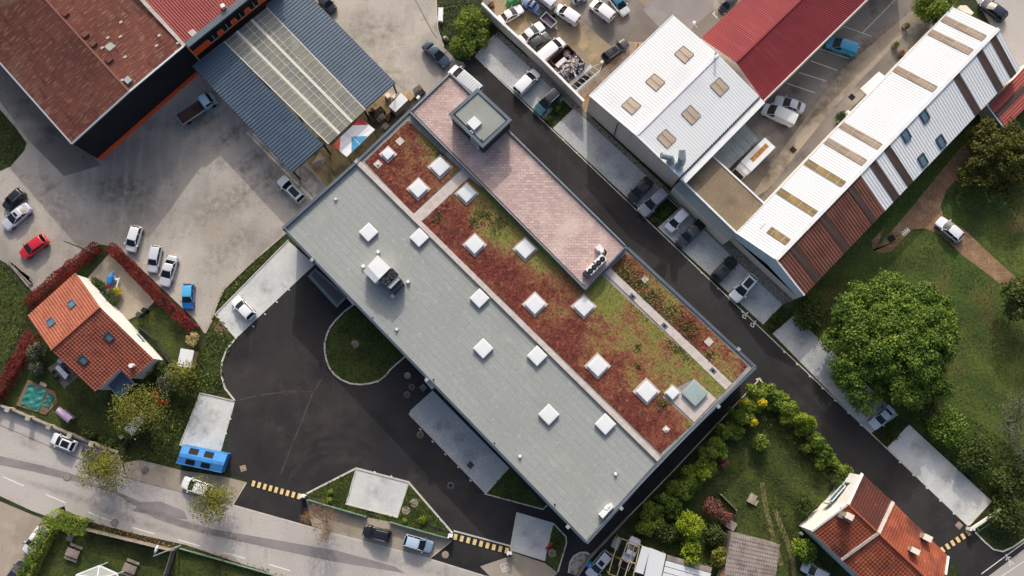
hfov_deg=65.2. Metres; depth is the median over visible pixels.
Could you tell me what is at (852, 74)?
side walk
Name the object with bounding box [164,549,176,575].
wooden fence
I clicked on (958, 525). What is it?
square cover
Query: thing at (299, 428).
tyre track
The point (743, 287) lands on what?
hatchback car
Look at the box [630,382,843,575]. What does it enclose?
garden lawn
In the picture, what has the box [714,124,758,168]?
lean to
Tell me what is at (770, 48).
red barn
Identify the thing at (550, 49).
panel van
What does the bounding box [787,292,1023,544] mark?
weeds
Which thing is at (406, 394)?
manhole cover
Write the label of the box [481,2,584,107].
yard wall
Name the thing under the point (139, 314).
garden bin
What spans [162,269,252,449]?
ivy clumps
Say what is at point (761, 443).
garden bush
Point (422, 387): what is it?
square cover
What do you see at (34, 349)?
garden shrub
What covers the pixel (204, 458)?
blue container
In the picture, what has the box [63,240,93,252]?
utility pole
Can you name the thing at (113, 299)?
garden shrub
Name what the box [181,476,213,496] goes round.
hatchback car
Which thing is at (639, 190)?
hatchback car
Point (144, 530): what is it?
lane marking
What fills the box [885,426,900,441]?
bed shrub
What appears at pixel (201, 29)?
red roof wing
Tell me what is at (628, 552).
pickup truck
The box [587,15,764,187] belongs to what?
white warehouse
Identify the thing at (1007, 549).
kerb
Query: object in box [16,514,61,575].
clipped hedge
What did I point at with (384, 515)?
ground ivy
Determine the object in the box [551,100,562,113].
bed shrub
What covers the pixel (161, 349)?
wire fence
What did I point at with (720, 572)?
orange shed
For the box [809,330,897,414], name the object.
kerb
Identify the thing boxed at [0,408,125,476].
pavement
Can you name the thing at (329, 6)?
suv car
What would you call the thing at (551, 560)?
verge bed
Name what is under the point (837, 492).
window
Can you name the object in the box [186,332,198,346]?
garden shrub
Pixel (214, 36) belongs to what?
window
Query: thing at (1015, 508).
field bush
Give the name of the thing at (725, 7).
hatchback car
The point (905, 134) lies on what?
roof window
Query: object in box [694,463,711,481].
bright bush
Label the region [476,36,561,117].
parking bay
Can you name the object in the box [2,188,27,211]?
suv car
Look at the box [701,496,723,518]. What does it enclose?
copper shrub
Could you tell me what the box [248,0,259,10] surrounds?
window
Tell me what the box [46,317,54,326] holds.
roof window
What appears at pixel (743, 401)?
flowering broom
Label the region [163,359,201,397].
garden tree
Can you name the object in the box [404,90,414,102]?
pallet
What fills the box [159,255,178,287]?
sedan car
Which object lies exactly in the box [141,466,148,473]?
manhole cover
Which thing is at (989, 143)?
olive green tree
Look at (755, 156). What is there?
box lorry
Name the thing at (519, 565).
pavement
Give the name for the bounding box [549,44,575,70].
scrap skip
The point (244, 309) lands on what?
hatchback car
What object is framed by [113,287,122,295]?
garden shrub
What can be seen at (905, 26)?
planter
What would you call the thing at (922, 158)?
roof window
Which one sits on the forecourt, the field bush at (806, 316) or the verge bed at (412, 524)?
the verge bed at (412, 524)
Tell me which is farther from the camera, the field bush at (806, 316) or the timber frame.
the field bush at (806, 316)
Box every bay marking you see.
[225,66,954,514]
[712,0,894,92]
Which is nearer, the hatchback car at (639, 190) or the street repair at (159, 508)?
the street repair at (159, 508)
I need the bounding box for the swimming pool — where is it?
[16,380,57,414]
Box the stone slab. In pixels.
[747,493,757,503]
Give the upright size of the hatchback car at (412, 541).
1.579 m
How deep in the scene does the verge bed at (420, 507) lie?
121.82 m
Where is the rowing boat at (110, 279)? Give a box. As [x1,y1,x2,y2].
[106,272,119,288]
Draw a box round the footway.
[989,550,1023,575]
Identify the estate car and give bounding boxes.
[146,245,163,272]
[277,175,305,203]
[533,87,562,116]
[585,549,612,575]
[637,187,669,217]
[800,562,829,575]
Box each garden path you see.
[759,482,783,565]
[772,509,796,575]
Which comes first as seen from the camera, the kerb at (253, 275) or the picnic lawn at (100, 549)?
the picnic lawn at (100, 549)
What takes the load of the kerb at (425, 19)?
on the yard at (209, 202)
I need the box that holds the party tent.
[333,118,377,162]
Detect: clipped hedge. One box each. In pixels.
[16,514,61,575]
[46,508,93,535]
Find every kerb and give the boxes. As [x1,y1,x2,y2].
[0,425,231,504]
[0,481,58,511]
[179,393,234,445]
[204,233,285,332]
[215,240,288,313]
[215,314,236,400]
[233,505,482,575]
[307,467,452,533]
[324,305,404,384]
[345,469,408,517]
[415,0,436,37]
[436,0,443,46]
[475,56,967,525]
[485,467,547,509]
[495,36,780,303]
[510,512,552,560]
[553,523,566,571]
[568,552,589,572]
[629,380,758,515]
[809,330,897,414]
[909,425,990,525]
[975,532,1023,551]
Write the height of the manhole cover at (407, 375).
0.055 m
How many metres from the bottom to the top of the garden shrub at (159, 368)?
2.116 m
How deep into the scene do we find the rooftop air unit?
117.26 m
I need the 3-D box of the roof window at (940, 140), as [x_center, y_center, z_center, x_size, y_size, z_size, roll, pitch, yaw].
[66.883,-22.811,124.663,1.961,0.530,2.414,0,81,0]
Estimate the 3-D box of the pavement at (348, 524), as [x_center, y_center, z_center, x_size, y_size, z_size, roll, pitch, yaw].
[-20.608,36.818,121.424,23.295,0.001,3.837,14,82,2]
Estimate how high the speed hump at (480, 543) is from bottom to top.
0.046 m
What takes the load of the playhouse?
on the ground at (828, 562)
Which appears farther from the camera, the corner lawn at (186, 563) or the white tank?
the white tank
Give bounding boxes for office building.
[282,72,756,543]
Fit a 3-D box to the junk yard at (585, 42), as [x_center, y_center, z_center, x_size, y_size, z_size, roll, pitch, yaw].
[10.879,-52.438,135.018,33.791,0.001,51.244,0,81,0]
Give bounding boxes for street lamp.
[153,545,180,556]
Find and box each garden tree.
[105,384,173,442]
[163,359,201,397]
[673,509,706,543]
[679,538,700,566]
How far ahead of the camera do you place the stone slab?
121.67 m
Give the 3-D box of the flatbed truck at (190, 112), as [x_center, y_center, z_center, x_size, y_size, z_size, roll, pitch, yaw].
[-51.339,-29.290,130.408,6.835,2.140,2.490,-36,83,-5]
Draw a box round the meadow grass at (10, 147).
[0,113,73,379]
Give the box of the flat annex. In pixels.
[670,155,764,244]
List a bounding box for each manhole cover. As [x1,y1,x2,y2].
[63,473,70,480]
[111,519,117,526]
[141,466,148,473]
[351,340,358,347]
[402,506,409,514]
[404,372,410,378]
[404,391,409,397]
[410,499,417,506]
[417,431,423,437]
[442,551,448,557]
[447,482,453,488]
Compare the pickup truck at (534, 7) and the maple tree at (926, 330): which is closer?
the maple tree at (926, 330)
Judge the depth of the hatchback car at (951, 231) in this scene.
127.25 m
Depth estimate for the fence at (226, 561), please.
120.27 m
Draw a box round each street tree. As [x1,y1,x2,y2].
[74,441,131,494]
[186,474,238,526]
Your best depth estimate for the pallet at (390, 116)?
130.63 m
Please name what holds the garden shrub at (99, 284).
on the house drive at (134, 298)
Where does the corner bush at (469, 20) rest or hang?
on the ground at (828, 562)
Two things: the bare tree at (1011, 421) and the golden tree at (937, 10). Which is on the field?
the bare tree at (1011, 421)
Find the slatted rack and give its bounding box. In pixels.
[578,41,638,96]
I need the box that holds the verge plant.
[419,515,425,524]
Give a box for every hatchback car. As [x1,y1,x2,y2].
[7,558,29,575]
[19,234,49,259]
[50,433,78,451]
[81,443,110,461]
[180,283,195,309]
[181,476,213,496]
[231,296,256,320]
[402,534,433,552]
[528,31,550,50]
[608,0,629,16]
[626,176,653,204]
[710,255,737,282]
[718,0,737,14]
[729,272,758,302]
[934,217,964,242]
[978,0,1008,22]
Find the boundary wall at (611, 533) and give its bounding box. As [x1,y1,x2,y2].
[575,514,629,575]
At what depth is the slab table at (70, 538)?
120.90 m
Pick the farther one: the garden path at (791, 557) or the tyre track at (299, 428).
the tyre track at (299, 428)
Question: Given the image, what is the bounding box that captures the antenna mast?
[887,228,908,241]
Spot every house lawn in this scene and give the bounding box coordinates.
[0,267,28,375]
[1,307,193,450]
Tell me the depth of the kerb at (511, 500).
122.05 m
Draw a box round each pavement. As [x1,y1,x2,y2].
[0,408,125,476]
[124,460,245,503]
[307,501,451,557]
[480,553,556,575]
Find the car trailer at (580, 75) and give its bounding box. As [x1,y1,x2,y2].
[568,60,603,92]
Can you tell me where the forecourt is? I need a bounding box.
[222,259,611,575]
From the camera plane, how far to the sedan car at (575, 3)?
133.53 m
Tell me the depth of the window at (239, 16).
127.81 m
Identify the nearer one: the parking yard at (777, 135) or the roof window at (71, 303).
the roof window at (71, 303)
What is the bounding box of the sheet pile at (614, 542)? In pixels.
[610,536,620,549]
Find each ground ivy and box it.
[135,237,284,462]
[306,471,447,535]
[324,308,565,568]
[547,101,906,445]
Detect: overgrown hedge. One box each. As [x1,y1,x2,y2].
[635,397,765,536]
[745,382,853,476]
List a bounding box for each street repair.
[0,456,403,572]
[134,501,186,518]
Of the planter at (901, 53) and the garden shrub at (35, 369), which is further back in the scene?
the planter at (901, 53)
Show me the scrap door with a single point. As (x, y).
(560, 62)
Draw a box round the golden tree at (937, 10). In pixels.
[911,0,957,25]
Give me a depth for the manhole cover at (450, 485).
122.37 m
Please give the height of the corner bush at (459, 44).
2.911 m
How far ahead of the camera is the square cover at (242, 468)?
122.77 m
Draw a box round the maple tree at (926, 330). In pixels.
[818,267,961,416]
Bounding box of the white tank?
[438,7,443,23]
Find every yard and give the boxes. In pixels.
[0,0,464,331]
[489,0,649,116]
[691,0,954,201]
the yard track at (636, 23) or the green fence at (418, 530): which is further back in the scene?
the yard track at (636, 23)
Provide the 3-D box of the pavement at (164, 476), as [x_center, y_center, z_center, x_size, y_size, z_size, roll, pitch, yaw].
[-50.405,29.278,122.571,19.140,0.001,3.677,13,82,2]
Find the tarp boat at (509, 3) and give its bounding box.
[502,0,520,6]
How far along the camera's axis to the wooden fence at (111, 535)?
120.26 m
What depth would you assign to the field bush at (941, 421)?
121.25 m
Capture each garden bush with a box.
[708,545,726,569]
[752,433,769,451]
[788,538,817,565]
[794,493,818,516]
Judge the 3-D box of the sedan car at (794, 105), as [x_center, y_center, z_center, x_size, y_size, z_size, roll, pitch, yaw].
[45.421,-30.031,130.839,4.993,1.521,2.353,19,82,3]
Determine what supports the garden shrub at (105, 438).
on the house lawn at (164, 329)
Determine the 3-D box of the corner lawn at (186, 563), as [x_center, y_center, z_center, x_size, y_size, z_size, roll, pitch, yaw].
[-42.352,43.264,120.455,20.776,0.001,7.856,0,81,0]
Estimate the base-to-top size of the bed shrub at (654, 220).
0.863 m
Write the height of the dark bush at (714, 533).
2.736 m
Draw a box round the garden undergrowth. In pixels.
[652,412,832,531]
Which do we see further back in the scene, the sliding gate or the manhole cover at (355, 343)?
the manhole cover at (355, 343)
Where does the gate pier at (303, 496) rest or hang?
on the forecourt
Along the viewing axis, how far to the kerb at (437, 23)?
133.70 m
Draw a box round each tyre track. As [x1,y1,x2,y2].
[236,391,315,400]
[279,379,320,476]
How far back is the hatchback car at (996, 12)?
132.86 m
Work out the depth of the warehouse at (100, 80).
123.20 m
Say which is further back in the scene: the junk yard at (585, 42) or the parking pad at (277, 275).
the junk yard at (585, 42)
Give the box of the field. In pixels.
[782,109,1023,536]
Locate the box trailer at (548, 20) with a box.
[540,12,556,29]
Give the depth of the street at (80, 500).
121.61 m
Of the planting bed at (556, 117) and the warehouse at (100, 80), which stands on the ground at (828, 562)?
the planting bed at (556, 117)
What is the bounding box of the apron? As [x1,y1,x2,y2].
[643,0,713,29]
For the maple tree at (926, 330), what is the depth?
118.79 m
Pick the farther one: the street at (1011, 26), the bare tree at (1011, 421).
the street at (1011, 26)
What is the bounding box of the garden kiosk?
[75,562,123,575]
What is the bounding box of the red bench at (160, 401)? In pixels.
[154,390,170,403]
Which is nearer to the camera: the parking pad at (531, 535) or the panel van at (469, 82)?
the parking pad at (531, 535)
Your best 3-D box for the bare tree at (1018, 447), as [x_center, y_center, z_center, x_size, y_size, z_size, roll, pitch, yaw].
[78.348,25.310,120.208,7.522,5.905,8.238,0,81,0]
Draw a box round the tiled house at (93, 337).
[28,272,163,398]
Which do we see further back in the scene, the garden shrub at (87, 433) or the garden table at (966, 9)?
the garden table at (966, 9)
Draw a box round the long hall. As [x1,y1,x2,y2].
[729,6,1019,299]
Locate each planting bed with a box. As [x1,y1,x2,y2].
[547,100,571,127]
[648,197,679,226]
[763,306,792,333]
[872,416,907,446]
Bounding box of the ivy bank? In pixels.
[133,238,283,462]
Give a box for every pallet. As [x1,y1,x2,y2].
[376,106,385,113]
[385,111,395,122]
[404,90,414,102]
[413,84,422,92]
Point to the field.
(991, 377)
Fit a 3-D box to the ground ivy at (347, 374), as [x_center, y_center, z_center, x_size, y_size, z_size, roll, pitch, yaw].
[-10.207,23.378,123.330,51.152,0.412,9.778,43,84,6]
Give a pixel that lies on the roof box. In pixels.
(606, 510)
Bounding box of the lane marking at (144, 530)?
[3,476,289,570]
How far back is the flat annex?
124.52 m
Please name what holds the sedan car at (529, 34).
on the junk yard at (585, 42)
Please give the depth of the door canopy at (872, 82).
129.47 m
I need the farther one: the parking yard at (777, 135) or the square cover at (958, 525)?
the parking yard at (777, 135)
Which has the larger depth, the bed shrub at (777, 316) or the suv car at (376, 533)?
the bed shrub at (777, 316)
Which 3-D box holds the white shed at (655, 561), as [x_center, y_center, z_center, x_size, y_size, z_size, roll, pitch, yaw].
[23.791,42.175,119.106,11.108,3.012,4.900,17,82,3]
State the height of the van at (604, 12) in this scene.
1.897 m
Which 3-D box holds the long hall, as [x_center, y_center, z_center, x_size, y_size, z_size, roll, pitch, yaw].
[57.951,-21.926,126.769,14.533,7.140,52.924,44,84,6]
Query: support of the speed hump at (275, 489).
on the forecourt
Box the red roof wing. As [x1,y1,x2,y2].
[140,0,273,58]
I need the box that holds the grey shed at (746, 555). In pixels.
[722,530,779,575]
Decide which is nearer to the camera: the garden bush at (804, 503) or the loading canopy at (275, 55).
the garden bush at (804, 503)
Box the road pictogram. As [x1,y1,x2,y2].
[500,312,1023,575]
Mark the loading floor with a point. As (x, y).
(333, 167)
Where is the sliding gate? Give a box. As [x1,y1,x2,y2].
[971,508,1004,531]
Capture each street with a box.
[0,426,484,575]
[976,0,1023,67]
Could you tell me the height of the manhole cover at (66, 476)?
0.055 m
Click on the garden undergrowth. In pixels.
(770, 426)
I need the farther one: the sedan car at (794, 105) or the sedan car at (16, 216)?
the sedan car at (794, 105)
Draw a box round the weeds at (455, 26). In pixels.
[437,0,498,61]
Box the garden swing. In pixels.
[55,403,82,422]
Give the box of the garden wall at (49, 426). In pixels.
[0,404,118,452]
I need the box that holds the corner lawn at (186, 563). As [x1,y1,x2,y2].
[169,549,270,575]
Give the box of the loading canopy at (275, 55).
[192,0,397,179]
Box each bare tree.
[297,497,338,545]
[989,387,1023,446]
[1009,436,1023,470]
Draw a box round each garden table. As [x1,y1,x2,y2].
[55,365,69,378]
[957,5,973,14]
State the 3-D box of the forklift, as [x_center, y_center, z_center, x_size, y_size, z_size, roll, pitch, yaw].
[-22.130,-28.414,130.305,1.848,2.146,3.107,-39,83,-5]
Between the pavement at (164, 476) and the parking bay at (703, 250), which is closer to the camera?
the pavement at (164, 476)
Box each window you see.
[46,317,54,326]
[67,298,75,308]
[77,354,88,365]
[103,332,114,342]
[207,32,219,42]
[221,21,232,32]
[235,10,246,21]
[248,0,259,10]
[828,485,845,501]
[900,127,911,142]
[917,152,928,167]
[919,108,930,123]
[935,134,946,149]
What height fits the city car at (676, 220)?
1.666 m
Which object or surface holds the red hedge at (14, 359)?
on the ground at (828, 562)
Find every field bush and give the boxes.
[790,295,826,331]
[911,395,939,421]
[926,404,970,449]
[953,431,996,479]
[987,454,1023,504]
[987,494,1023,537]
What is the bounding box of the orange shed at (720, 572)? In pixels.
[717,568,724,575]
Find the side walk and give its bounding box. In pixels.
[754,11,919,195]
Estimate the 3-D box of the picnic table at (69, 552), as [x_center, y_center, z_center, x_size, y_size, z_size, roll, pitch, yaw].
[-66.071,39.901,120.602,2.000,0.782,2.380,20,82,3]
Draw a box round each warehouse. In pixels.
[0,0,198,160]
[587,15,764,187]
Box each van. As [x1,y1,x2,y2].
[448,65,483,92]
[513,69,539,95]
[537,37,565,62]
[538,0,557,9]
[554,4,580,26]
[589,0,615,22]
[760,103,798,127]
[825,36,858,56]
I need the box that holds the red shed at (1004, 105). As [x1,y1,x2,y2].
[978,65,1023,128]
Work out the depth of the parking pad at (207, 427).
123.83 m
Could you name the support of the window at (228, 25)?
in the red roof wing
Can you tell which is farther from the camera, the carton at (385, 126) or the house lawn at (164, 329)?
the carton at (385, 126)
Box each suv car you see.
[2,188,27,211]
[318,0,336,13]
[362,524,391,542]
[601,39,629,64]
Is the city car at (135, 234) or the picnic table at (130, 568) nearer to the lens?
the picnic table at (130, 568)
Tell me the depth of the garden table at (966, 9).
133.29 m
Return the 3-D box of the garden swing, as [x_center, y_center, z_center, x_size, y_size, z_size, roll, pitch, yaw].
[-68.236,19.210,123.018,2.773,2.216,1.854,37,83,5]
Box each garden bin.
[135,312,143,317]
[141,307,148,313]
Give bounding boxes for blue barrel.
[586,560,591,567]
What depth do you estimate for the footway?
120.59 m
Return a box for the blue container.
[176,444,230,472]
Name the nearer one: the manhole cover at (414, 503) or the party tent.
the manhole cover at (414, 503)
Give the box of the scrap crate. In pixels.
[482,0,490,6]
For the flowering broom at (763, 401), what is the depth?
121.47 m
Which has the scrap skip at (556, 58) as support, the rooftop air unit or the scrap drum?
the scrap drum
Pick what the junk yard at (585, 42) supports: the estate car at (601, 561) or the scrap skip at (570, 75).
the scrap skip at (570, 75)
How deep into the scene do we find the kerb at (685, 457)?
122.89 m
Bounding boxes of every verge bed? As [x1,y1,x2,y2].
[307,495,447,536]
[309,470,354,503]
[398,485,450,532]
[486,469,543,507]
[545,525,565,570]
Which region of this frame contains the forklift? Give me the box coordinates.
[368,103,385,121]
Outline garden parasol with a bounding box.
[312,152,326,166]
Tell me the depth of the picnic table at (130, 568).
119.95 m
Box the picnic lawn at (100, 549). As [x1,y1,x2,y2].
[38,520,170,575]
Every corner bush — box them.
[448,32,478,59]
[452,4,491,49]
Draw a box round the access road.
[463,56,1023,575]
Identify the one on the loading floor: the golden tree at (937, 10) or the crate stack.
the crate stack
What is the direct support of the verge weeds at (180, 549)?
on the ground at (828, 562)
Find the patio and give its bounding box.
[48,362,77,388]
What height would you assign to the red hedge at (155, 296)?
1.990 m
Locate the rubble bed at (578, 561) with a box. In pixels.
[569,554,588,575]
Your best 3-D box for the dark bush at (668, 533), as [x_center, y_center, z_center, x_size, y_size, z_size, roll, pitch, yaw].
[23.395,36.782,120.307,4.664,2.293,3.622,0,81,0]
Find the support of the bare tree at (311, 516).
on the pavement at (348, 524)
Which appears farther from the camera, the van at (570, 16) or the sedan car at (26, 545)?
the van at (570, 16)
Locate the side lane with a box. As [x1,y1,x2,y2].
[0,65,100,175]
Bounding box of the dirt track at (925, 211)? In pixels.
[872,123,1021,286]
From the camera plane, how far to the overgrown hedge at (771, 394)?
121.77 m
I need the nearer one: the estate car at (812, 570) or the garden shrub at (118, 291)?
the estate car at (812, 570)
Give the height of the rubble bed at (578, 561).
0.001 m
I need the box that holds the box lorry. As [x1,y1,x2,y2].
[731,138,774,180]
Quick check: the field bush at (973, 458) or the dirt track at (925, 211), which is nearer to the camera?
the field bush at (973, 458)
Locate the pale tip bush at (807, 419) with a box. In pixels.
[798,412,814,429]
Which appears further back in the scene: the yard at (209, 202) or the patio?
the yard at (209, 202)
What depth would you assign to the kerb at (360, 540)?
121.17 m
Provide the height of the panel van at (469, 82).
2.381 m
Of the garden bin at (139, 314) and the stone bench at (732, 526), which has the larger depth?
the garden bin at (139, 314)
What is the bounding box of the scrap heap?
[555,53,587,80]
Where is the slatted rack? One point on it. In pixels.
(595, 76)
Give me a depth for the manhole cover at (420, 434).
123.53 m
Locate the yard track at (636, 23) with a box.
[576,0,658,45]
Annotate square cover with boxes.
[240,465,246,471]
[419,384,426,391]
[467,461,473,468]
[955,521,962,529]
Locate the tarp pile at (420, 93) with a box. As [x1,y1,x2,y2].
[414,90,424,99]
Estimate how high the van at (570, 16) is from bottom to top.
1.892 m
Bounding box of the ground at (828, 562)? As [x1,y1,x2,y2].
[0,0,1023,575]
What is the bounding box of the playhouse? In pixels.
[178,348,198,367]
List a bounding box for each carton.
[382,122,389,130]
[385,93,391,99]
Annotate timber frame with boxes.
[606,534,641,575]
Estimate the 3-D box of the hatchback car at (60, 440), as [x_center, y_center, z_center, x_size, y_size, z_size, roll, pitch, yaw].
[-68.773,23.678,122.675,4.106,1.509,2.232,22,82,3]
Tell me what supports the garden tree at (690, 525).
on the garden lawn at (675, 547)
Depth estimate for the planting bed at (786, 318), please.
126.27 m
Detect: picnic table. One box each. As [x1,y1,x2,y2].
[64,543,82,562]
[121,558,139,575]
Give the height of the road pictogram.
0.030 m
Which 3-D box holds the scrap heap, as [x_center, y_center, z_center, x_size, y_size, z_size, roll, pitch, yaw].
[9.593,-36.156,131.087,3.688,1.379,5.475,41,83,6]
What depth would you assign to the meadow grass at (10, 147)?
126.63 m
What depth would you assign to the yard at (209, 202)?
129.54 m
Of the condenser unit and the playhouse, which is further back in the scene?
the playhouse
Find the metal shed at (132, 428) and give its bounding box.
[124,413,152,435]
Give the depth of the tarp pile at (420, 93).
131.19 m
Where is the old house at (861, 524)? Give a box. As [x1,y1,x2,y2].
[799,473,949,575]
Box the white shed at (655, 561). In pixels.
[633,544,711,575]
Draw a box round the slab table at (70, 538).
[66,534,74,541]
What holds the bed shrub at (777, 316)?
on the planting bed at (786, 318)
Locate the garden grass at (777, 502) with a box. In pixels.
[756,460,798,538]
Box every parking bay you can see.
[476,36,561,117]
[554,109,658,216]
[659,208,780,323]
[773,317,896,431]
[888,426,989,524]
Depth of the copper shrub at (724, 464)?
121.54 m
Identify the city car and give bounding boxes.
[124,225,143,252]
[664,208,689,232]
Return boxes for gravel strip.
[495,31,792,303]
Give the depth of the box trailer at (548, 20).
133.16 m
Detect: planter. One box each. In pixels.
[891,40,899,48]
[898,50,905,56]
[901,23,910,29]
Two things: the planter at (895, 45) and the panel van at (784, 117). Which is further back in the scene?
the planter at (895, 45)
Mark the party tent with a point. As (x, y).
(348, 142)
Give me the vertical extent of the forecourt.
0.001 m
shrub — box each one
[25,341,46,361]
[27,359,43,375]
[81,427,97,439]
[89,276,107,292]
[97,434,114,446]
[102,291,119,306]
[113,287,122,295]
[152,360,167,378]
[156,370,182,397]
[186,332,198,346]
[211,320,227,334]
[543,115,551,123]
[548,549,555,556]
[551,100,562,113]
[651,217,658,222]
[658,204,671,218]
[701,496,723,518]
[718,459,729,468]
[719,508,735,523]
[771,312,783,324]
[834,111,847,121]
[880,436,888,442]
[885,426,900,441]
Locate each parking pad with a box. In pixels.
[180,394,234,450]
[217,241,314,336]
[347,470,407,516]
[409,390,507,492]
[510,513,552,559]
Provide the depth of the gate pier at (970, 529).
120.34 m
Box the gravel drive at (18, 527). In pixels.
[0,502,47,575]
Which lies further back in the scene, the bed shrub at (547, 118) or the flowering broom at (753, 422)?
the bed shrub at (547, 118)
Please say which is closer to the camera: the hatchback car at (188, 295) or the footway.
the footway
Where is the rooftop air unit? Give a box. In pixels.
[364,255,404,294]
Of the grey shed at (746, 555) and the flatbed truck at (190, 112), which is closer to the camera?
the grey shed at (746, 555)
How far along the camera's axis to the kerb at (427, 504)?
122.37 m
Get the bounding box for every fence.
[83,528,173,550]
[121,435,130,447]
[136,325,173,367]
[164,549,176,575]
[176,547,277,575]
[306,499,366,517]
[389,521,449,539]
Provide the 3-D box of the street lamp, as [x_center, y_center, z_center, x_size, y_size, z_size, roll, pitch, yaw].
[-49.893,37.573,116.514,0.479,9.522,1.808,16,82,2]
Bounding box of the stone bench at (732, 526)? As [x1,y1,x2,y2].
[724,520,736,530]
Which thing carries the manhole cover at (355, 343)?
on the island bed at (371, 356)
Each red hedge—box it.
[0,330,40,402]
[22,241,102,308]
[104,242,198,333]
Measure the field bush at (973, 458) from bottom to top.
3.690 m
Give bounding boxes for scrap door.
[555,57,566,66]
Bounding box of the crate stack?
[389,93,409,116]
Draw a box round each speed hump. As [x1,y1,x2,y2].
[250,480,301,499]
[452,530,510,553]
[939,530,972,551]
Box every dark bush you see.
[654,524,682,543]
[703,521,727,545]
[829,467,851,488]
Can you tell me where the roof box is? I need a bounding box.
[599,503,613,517]
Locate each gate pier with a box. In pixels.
[300,494,306,499]
[965,526,974,532]
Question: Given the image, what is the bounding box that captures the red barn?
[701,0,868,108]
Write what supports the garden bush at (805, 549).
on the garden lawn at (675, 547)
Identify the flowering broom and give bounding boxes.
[737,399,748,405]
[749,418,758,425]
[756,398,767,407]
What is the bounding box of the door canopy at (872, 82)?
[853,71,884,94]
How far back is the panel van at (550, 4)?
132.81 m
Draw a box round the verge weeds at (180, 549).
[92,524,281,575]
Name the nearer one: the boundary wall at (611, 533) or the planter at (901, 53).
the boundary wall at (611, 533)
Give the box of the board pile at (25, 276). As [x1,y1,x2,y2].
[8,261,32,286]
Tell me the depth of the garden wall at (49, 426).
122.66 m
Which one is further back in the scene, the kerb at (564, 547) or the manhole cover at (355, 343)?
the manhole cover at (355, 343)
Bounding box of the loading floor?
[306,95,406,186]
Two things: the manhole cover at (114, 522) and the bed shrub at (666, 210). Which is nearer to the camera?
the manhole cover at (114, 522)
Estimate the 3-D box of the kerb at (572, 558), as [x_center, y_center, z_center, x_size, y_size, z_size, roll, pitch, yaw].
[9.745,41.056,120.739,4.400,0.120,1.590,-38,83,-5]
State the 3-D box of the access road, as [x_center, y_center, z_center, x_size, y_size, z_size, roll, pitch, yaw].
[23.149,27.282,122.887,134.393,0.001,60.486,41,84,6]
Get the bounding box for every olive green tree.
[955,116,1023,203]
[995,276,1023,322]
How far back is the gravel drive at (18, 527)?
121.39 m
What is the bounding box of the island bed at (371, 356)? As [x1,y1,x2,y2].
[326,306,403,383]
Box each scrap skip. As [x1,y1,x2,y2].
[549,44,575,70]
[557,54,584,80]
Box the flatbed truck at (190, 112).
[175,92,217,125]
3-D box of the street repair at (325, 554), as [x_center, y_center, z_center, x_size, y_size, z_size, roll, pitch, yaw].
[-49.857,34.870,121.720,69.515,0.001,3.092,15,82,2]
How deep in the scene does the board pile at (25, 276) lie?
127.08 m
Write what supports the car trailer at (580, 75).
on the junk yard at (585, 42)
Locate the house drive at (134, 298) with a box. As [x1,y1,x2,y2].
[88,254,153,319]
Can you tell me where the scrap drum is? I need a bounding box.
[563,50,570,57]
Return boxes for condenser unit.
[582,244,606,278]
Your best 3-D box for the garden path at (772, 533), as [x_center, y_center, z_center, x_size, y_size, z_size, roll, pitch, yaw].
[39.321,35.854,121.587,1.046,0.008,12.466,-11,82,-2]
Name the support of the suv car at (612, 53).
on the junk yard at (585, 42)
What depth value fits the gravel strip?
129.83 m
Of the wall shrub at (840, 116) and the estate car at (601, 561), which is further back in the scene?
the wall shrub at (840, 116)
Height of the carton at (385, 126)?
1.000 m
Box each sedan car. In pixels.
[2,202,32,230]
[22,525,48,555]
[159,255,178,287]
[422,40,450,68]
[497,4,523,24]
[519,22,544,43]
[570,0,587,6]
[773,95,805,113]
[868,404,894,429]
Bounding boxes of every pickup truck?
[522,0,544,16]
[618,536,640,570]
[675,218,705,248]

